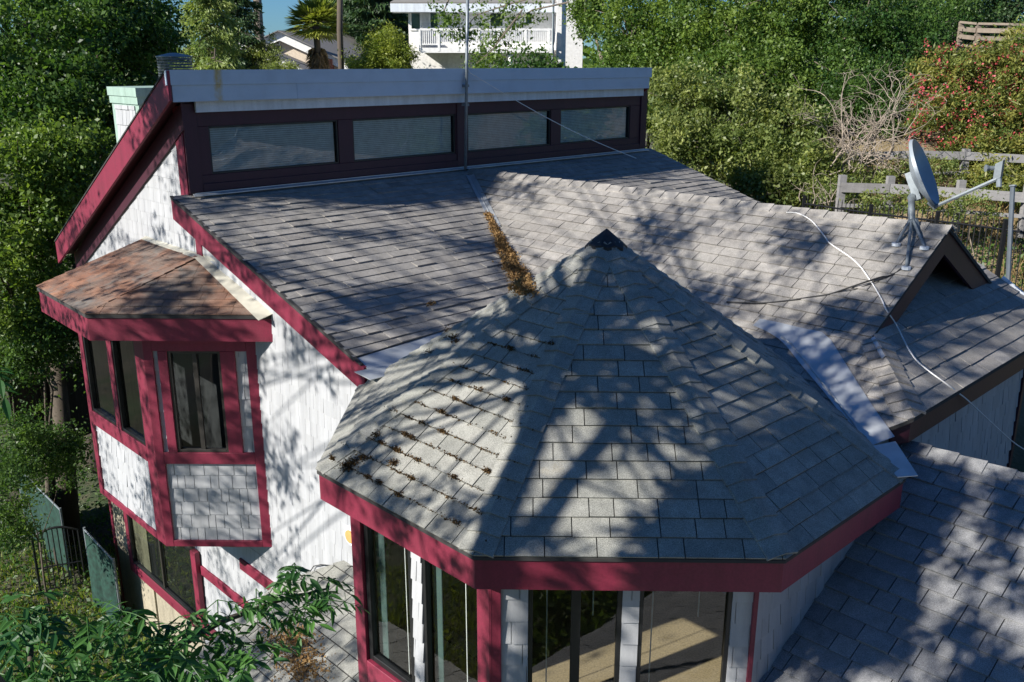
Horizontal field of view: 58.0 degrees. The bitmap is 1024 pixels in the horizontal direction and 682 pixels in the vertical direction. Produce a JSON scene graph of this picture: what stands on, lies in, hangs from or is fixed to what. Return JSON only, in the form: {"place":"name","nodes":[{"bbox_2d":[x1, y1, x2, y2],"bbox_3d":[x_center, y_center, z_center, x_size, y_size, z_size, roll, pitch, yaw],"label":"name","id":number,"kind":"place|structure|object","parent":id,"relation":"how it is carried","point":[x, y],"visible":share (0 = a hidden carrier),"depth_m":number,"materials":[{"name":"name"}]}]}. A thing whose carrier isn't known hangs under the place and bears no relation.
{"place":"outdoors","nodes":[
{"label":"outdoors","id":0,"kind":"place"},
{"bbox_2d":[0,45,1023,681],"bbox_3d":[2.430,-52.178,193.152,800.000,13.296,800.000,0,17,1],"label":"ground","id":1,"kind":"structure","parent":0,"point":[1016,463],"depth_m":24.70,"materials":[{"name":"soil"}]},
{"bbox_2d":[0,282,83,570],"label":"shaded shrub","id":2,"kind":"object","parent":1,"relation":"on","point":[49,348],"visible":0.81,"depth_m":22.08,"materials":[{"name":"green plant"}]},
{"bbox_2d":[0,250,85,503],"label":"shaded shrub","id":3,"kind":"object","parent":1,"relation":"on","point":[73,377],"visible":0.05,"depth_m":24.56,"materials":[{"name":"green plant"}]},
{"bbox_2d":[19,473,72,581],"bbox_3d":[-12.208,4.693,24.016,0.180,2.060,3.507,-15,22,-41],"label":"screen","id":4,"kind":"object","parent":1,"relation":"on","point":[56,517],"visible":0.48,"depth_m":23.48,"materials":[{"name":"green paint"}]},
{"bbox_2d":[0,393,93,616],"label":"shaded shrub","id":5,"kind":"object","parent":1,"relation":"on","point":[15,462],"visible":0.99,"depth_m":20.70,"materials":[{"name":"green plant"}]},
{"bbox_2d":[7,361,91,459],"bbox_3d":[-12.571,1.837,25.532,0.140,2.384,2.776,7,18,21],"label":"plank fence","id":6,"kind":"object","parent":1,"relation":"on","point":[77,398],"visible":0.16,"depth_m":25.91,"materials":[{"name":"brown wood"}]},
{"bbox_2d":[0,109,116,546],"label":"broadleaf tree","id":7,"kind":"object","parent":1,"relation":"on","point":[40,200],"visible":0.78,"depth_m":22.59,"materials":[{"name":"green plant"}]},
{"bbox_2d":[31,526,86,594],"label":"iron gate","id":8,"kind":"structure","parent":1,"relation":"on","point":[52,566],"depth_m":22.43,"materials":[{"name":"black metal"}]},
{"bbox_2d":[1,3,125,68],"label":"shade tree","id":9,"kind":"object","parent":1,"relation":"on","point":[24,42],"depth_m":42.67,"materials":[{"name":"green plant"}]},
{"bbox_2d":[0,540,164,681],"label":"lawn grass","id":10,"kind":"structure","parent":1,"relation":"on","point":[35,587],"depth_m":22.56,"materials":[{"name":"green plant"}]},
{"bbox_2d":[0,0,199,473],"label":"broadleaf tree","id":11,"kind":"object","parent":1,"relation":"on","point":[137,35],"visible":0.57,"depth_m":25.58,"materials":[{"name":"green plant"}]},
{"bbox_2d":[83,527,124,637],"bbox_3d":[-9.469,5.593,21.404,0.180,2.060,1.967,-14,22,-40],"label":"screen","id":12,"kind":"object","parent":1,"relation":"on","point":[103,576],"visible":0.77,"depth_m":21.30,"materials":[{"name":"green paint"}]},
{"bbox_2d":[0,367,369,681],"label":"ash tree","id":13,"kind":"object","parent":1,"relation":"on","point":[164,648],"visible":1,"depth_m":4.78,"materials":[{"name":"green plant"}]},
{"bbox_2d":[169,0,249,69],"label":"cedar tree","id":14,"kind":"object","parent":1,"relation":"on","point":[211,35],"visible":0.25,"depth_m":37.31,"materials":[{"name":"green plant"}]},
{"bbox_2d":[196,48,235,69],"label":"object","id":15,"kind":"object","parent":1,"relation":"on","point":[211,64],"visible":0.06,"depth_m":33.92,"materials":[{"name":"green plant"}]},
{"bbox_2d":[211,0,268,69],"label":"cedar tree","id":16,"kind":"object","parent":1,"relation":"on","point":[246,15],"visible":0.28,"depth_m":47.24,"materials":[{"name":"green plant"}]},
{"bbox_2d":[253,0,263,44],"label":"bare palm trunk","id":17,"kind":"object","parent":1,"relation":"on","point":[260,15],"visible":0.14,"depth_m":55.84,"materials":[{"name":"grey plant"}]},
{"bbox_2d":[227,32,303,69],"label":"pale shrub","id":18,"kind":"object","parent":1,"relation":"on","point":[273,62],"visible":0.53,"depth_m":47.48,"materials":[{"name":"green plant"}]},
{"bbox_2d":[239,43,308,68],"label":"house","id":19,"kind":"structure","parent":1,"relation":"on","point":[297,61],"depth_m":57.19,"materials":[{"name":"white paint"}]},
{"bbox_2d":[284,0,348,68],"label":"palm tree","id":20,"kind":"object","parent":1,"relation":"on","point":[313,14],"visible":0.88,"depth_m":49.34,"materials":[{"name":"green plant"}]},
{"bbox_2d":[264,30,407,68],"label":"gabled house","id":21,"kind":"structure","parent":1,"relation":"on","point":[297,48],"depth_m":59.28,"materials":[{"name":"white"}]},
{"bbox_2d":[320,0,356,31],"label":"fir tree","id":22,"kind":"object","parent":1,"relation":"on","point":[325,26],"visible":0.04,"depth_m":73.31,"materials":[{"name":"green plant"}]},
{"bbox_2d":[337,0,343,68],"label":"utility pole","id":23,"kind":"object","parent":1,"relation":"on","point":[340,29],"visible":0.41,"depth_m":41.98,"materials":[{"name":"brown wood"}]},
{"bbox_2d":[343,0,409,68],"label":"fir tree","id":24,"kind":"object","parent":1,"relation":"on","point":[366,14],"visible":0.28,"depth_m":65.58,"materials":[{"name":"green plant"}]},
{"bbox_2d":[336,19,424,68],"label":"yellow bush","id":25,"kind":"object","parent":1,"relation":"on","point":[389,52],"visible":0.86,"depth_m":41.45,"materials":[{"name":"green plant"}]},
{"bbox_2d":[397,21,408,39],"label":"distant tree","id":26,"kind":"object","parent":1,"relation":"on","point":[407,34],"depth_m":87.27,"materials":[{"name":"green plant"}]},
{"bbox_2d":[390,0,582,68],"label":"house","id":27,"kind":"structure","parent":1,"relation":"on","point":[436,53],"depth_m":42.44,"materials":[{"name":"white paint"}]},
{"bbox_2d":[409,13,421,29],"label":"window","id":28,"kind":"structure","parent":27,"relation":"in","point":[415,18],"depth_m":43.54,"materials":[{"name":"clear glass"}]},
{"bbox_2d":[429,13,439,27],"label":"window","id":29,"kind":"structure","parent":27,"relation":"in","point":[431,15],"depth_m":43.53,"materials":[{"name":"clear glass"}]},
{"bbox_2d":[448,54,541,68],"bbox_3d":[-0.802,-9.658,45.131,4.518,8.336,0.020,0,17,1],"label":"garage door","id":30,"kind":"structure","parent":27,"relation":"in","point":[454,60],"depth_m":44.01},
{"bbox_2d":[489,13,503,27],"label":"window","id":31,"kind":"structure","parent":27,"relation":"in","point":[492,14],"depth_m":43.47,"materials":[{"name":"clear glass"}]},
{"bbox_2d":[524,13,532,24],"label":"window","id":32,"kind":"structure","parent":27,"relation":"in","point":[524,13],"depth_m":43.44,"materials":[{"name":"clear glass"}]},
{"bbox_2d":[5,14,1023,72],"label":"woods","id":33,"kind":"object","parent":1,"relation":"on","point":[587,62],"depth_m":125.08,"materials":[{"name":"green plant"}]},
{"bbox_2d":[461,35,577,67],"bbox_3d":[1.061,-9.109,40.609,5.620,8.362,5.222,15,22,40],"label":"bush","id":34,"kind":"object","parent":1,"relation":"on","point":[540,62],"visible":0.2,"depth_m":39.46,"materials":[{"name":"green plant"}]},
{"bbox_2d":[36,53,1023,681],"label":"house","id":35,"kind":"structure","parent":1,"relation":"on","point":[706,483],"depth_m":12.55,"materials":[{"name":"grey"}]},
{"bbox_2d":[83,337,116,425],"bbox_3d":[-7.339,0.391,16.450,0.090,2.104,1.136,-16,23,-42],"label":"window","id":36,"kind":"structure","parent":35,"relation":"in","point":[86,342],"depth_m":16.85,"materials":[{"name":"black metal"}]},
{"bbox_2d":[111,341,145,445],"bbox_3d":[-6.453,0.656,15.582,0.090,2.104,0.993,-16,23,-42],"label":"window","id":37,"kind":"structure","parent":35,"relation":"in","point":[115,351],"depth_m":15.90,"materials":[{"name":"black metal"}]},
{"bbox_2d":[127,515,196,616],"bbox_3d":[-7.389,4.531,19.459,0.070,1.600,3.120,-16,23,-42],"label":"window","id":38,"kind":"structure","parent":35,"relation":"in","point":[163,585],"depth_m":19.60,"materials":[{"name":"brown metal"}]},
{"bbox_2d":[167,351,228,451],"bbox_3d":[-5.097,0.986,15.060,0.851,1.756,0.090,0,17,1],"label":"window","id":39,"kind":"structure","parent":35,"relation":"in","point":[203,448],"depth_m":15.04,"materials":[{"name":"brown metal"}]},
{"bbox_2d":[208,120,338,173],"bbox_3d":[-4.195,-3.450,16.294,2.540,0.790,0.210,-16,23,-42],"label":"window","id":40,"kind":"structure","parent":35,"relation":"in","point":[313,128],"depth_m":16.23,"materials":[{"name":"grey glass"}]},
{"bbox_2d":[253,620,343,681],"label":"leaf litter","id":41,"kind":"object","parent":35,"relation":"on","point":[307,660],"visible":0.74,"depth_m":12.62,"materials":[{"name":"brown plant"}]},
{"bbox_2d":[363,524,414,681],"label":"window","id":42,"kind":"structure","parent":35,"relation":"in","point":[391,668],"depth_m":10.11,"materials":[{"name":"black metal"}]},
{"bbox_2d":[352,114,454,161],"bbox_3d":[-2.150,-4.025,18.206,2.525,0.790,0.210,-16,23,-42],"label":"window","id":43,"kind":"structure","parent":35,"relation":"in","point":[437,127],"depth_m":18.16,"materials":[{"name":"grey glass"}]},
{"bbox_2d":[329,325,553,541],"bbox_3d":[-0.500,0.607,9.767,2.389,1.383,3.103,9,19,27],"label":"moss","id":44,"kind":"object","parent":35,"relation":"on","point":[348,464],"visible":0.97,"depth_m":9.36,"materials":[{"name":"plant"}]},
{"bbox_2d":[422,558,477,681],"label":"window","id":45,"kind":"structure","parent":35,"relation":"in","point":[425,564],"depth_m":9.46,"materials":[{"name":"black metal"}]},
{"bbox_2d":[468,110,549,151],"bbox_3d":[-0.105,-4.600,20.117,2.510,0.790,0.210,-16,23,-42],"label":"window","id":46,"kind":"structure","parent":35,"relation":"in","point":[513,137],"depth_m":20.08,"materials":[{"name":"grey glass"}]},
{"bbox_2d":[483,210,540,297],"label":"leaf litter","id":47,"kind":"object","parent":35,"relation":"on","point":[522,282],"visible":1,"depth_m":15.47,"materials":[{"name":"brown plant"}]},
{"bbox_2d":[462,0,634,168],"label":"antenna mast","id":48,"kind":"object","parent":35,"relation":"on","point":[466,86],"visible":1,"depth_m":18.56,"materials":[{"name":"grey metal"}]},
{"bbox_2d":[528,590,622,681],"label":"window","id":49,"kind":"structure","parent":35,"relation":"in","point":[575,594],"depth_m":8.70,"materials":[{"name":"black metal"}]},
{"bbox_2d":[560,106,629,143],"bbox_3d":[1.922,-5.170,22.011,2.505,0.790,0.210,-16,23,-42],"label":"window","id":50,"kind":"structure","parent":35,"relation":"in","point":[596,125],"depth_m":22.02,"materials":[{"name":"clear glass"}]},
{"bbox_2d":[636,591,732,681],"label":"window","id":51,"kind":"structure","parent":35,"relation":"in","point":[729,594],"depth_m":8.69,"materials":[{"name":"black metal"}]},
{"bbox_2d":[727,264,904,303],"bbox_3d":[4.093,-0.747,12.495,2.285,0.672,0.262,4,17,13],"label":"antenna cable","id":52,"kind":"object","parent":35,"relation":"attached to","point":[881,277],"visible":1,"depth_m":12.34,"materials":[{"name":"rubber"}]},
{"bbox_2d":[786,212,1023,449],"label":"coaxial cable","id":53,"kind":"object","parent":35,"relation":"on","point":[856,262],"visible":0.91,"depth_m":11.98,"materials":[{"name":"white plastic"}]},
{"bbox_2d":[891,139,1004,269],"bbox_3d":[5.698,-1.908,12.612,1.321,1.610,1.243,-3,17,-10],"label":"satellite dish","id":54,"kind":"object","parent":35,"relation":"on","point":[920,179],"visible":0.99,"depth_m":12.67,"materials":[{"name":"grey paint"}]},
{"bbox_2d":[552,0,724,104],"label":"oak tree","id":55,"kind":"object","parent":1,"relation":"on","point":[627,51],"visible":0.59,"depth_m":32.05,"materials":[{"name":"green plant"}]},
{"bbox_2d":[427,0,567,67],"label":"oak branch","id":56,"kind":"object","parent":55,"relation":"attached to","point":[447,20],"visible":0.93,"depth_m":33.00,"materials":[{"name":"green plant"}]},
{"bbox_2d":[645,99,679,147],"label":"bush","id":57,"kind":"object","parent":1,"relation":"on","point":[648,143],"visible":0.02,"depth_m":39.33,"materials":[{"name":"green plant"}]},
{"bbox_2d":[639,54,855,213],"bbox_3d":[6.596,-5.395,26.893,6.849,5.695,4.760,7,18,22],"label":"laurel bush","id":58,"kind":"object","parent":1,"relation":"on","point":[781,156],"visible":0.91,"depth_m":25.99,"materials":[{"name":"green plant"}]},
{"bbox_2d":[649,0,864,160],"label":"oak tree","id":59,"kind":"object","parent":1,"relation":"on","point":[755,22],"visible":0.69,"depth_m":29.83,"materials":[{"name":"green plant"}]},
{"bbox_2d":[812,176,865,213],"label":"scrub bush","id":60,"kind":"object","parent":1,"relation":"on","point":[846,195],"visible":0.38,"depth_m":24.34,"materials":[{"name":"green plant"}]},
{"bbox_2d":[755,59,946,211],"bbox_3d":[9.510,-5.356,24.778,5.381,4.362,4.467,-10,19,-29],"label":"brush pile","id":61,"kind":"object","parent":1,"relation":"on","point":[870,134],"visible":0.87,"depth_m":24.83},
{"bbox_2d":[827,146,880,200],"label":"scrub bush","id":62,"kind":"object","parent":1,"relation":"on","point":[854,163],"visible":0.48,"depth_m":25.77,"materials":[{"name":"green plant"}]},
{"bbox_2d":[805,61,931,146],"bbox_3d":[10.837,-7.060,28.540,4.262,3.056,2.905,8,18,23],"label":"dark bush","id":63,"kind":"object","parent":1,"relation":"on","point":[859,104],"visible":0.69,"depth_m":28.05,"materials":[{"name":"green plant"}]},
{"bbox_2d":[843,161,898,214],"bbox_3d":[9.574,-3.786,24.897,1.552,2.085,1.344,0,17,1],"label":"scrub bush","id":64,"kind":"object","parent":1,"relation":"on","point":[879,176],"visible":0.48,"depth_m":24.76,"materials":[{"name":"green plant"}]},
{"bbox_2d":[839,182,916,217],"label":"scrub bush","id":65,"kind":"object","parent":1,"relation":"on","point":[872,199],"visible":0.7,"depth_m":22.79,"materials":[{"name":"green plant"}]},
{"bbox_2d":[785,0,1006,112],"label":"oak tree","id":66,"kind":"object","parent":1,"relation":"on","point":[896,27],"visible":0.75,"depth_m":30.12,"materials":[{"name":"green plant"}]},
{"bbox_2d":[770,0,1023,57],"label":"dark tree","id":67,"kind":"object","parent":1,"relation":"on","point":[1014,8],"visible":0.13,"depth_m":37.29,"materials":[{"name":"green plant"}]},
{"bbox_2d":[872,152,934,204],"bbox_3d":[10.637,-4.244,25.270,1.517,1.851,1.372,0,17,1],"label":"scrub bush","id":68,"kind":"object","parent":1,"relation":"on","point":[903,164],"visible":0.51,"depth_m":25.07,"materials":[{"name":"green plant"}]},
{"bbox_2d":[802,195,1023,289],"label":"iron fence","id":69,"kind":"object","parent":1,"relation":"on","point":[1004,228],"visible":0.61,"depth_m":18.29,"materials":[{"name":"black metal"}]},
{"bbox_2d":[887,179,960,221],"bbox_3d":[10.140,-2.724,22.809,1.599,2.515,1.227,-7,18,-22],"label":"scrub bush","id":70,"kind":"object","parent":1,"relation":"on","point":[919,208],"visible":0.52,"depth_m":22.58,"materials":[{"name":"green plant"}]},
{"bbox_2d":[835,175,1023,237],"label":"rail fence","id":71,"kind":"object","parent":1,"relation":"on","point":[843,186],"visible":0.62,"depth_m":23.03,"materials":[{"name":"grey wood"}]},
{"bbox_2d":[845,147,1023,182],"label":"rail fence","id":72,"kind":"object","parent":1,"relation":"on","point":[968,154],"visible":0.26,"depth_m":25.38,"materials":[{"name":"grey wood"}]},
{"bbox_2d":[926,151,976,197],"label":"scrub bush","id":73,"kind":"object","parent":1,"relation":"on","point":[946,166],"visible":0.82,"depth_m":24.83,"materials":[{"name":"green plant"}]},
{"bbox_2d":[895,15,1023,211],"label":"oleander bush","id":74,"kind":"object","parent":1,"relation":"on","point":[975,113],"visible":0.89,"depth_m":26.14,"materials":[{"name":"green plant"}]},
{"bbox_2d":[941,187,1005,257],"bbox_3d":[11.054,-2.491,22.436,1.399,2.455,1.457,0,17,1],"label":"scrub bush","id":75,"kind":"object","parent":1,"relation":"on","point":[990,208],"visible":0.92,"depth_m":22.17,"materials":[{"name":"green plant"}]},
{"bbox_2d":[956,21,1023,56],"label":"deck rail","id":76,"kind":"object","parent":1,"relation":"on","point":[978,30],"visible":0.53,"depth_m":29.79,"materials":[{"name":"brown wood"}]},
{"bbox_2d":[1006,185,1016,280],"bbox_3d":[9.154,-1.754,17.010,0.129,2.179,0.762,3,17,11],"label":"steel post","id":77,"kind":"object","parent":1,"relation":"on","point":[1010,232],"visible":0.83,"depth_m":16.96,"materials":[{"name":"grey metal"}]},
{"bbox_2d":[0,0,1023,61],"label":"sky","id":78,"kind":"structure","parent":0,"point":[276,11],"materials":[{"name":"blue"}]},
{"bbox_2d":[817,147,1023,291],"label":"dry grass","id":79,"kind":"structure","parent":0,"point":[996,217],"depth_m":23.95,"materials":[{"name":"plant"}]}
]}

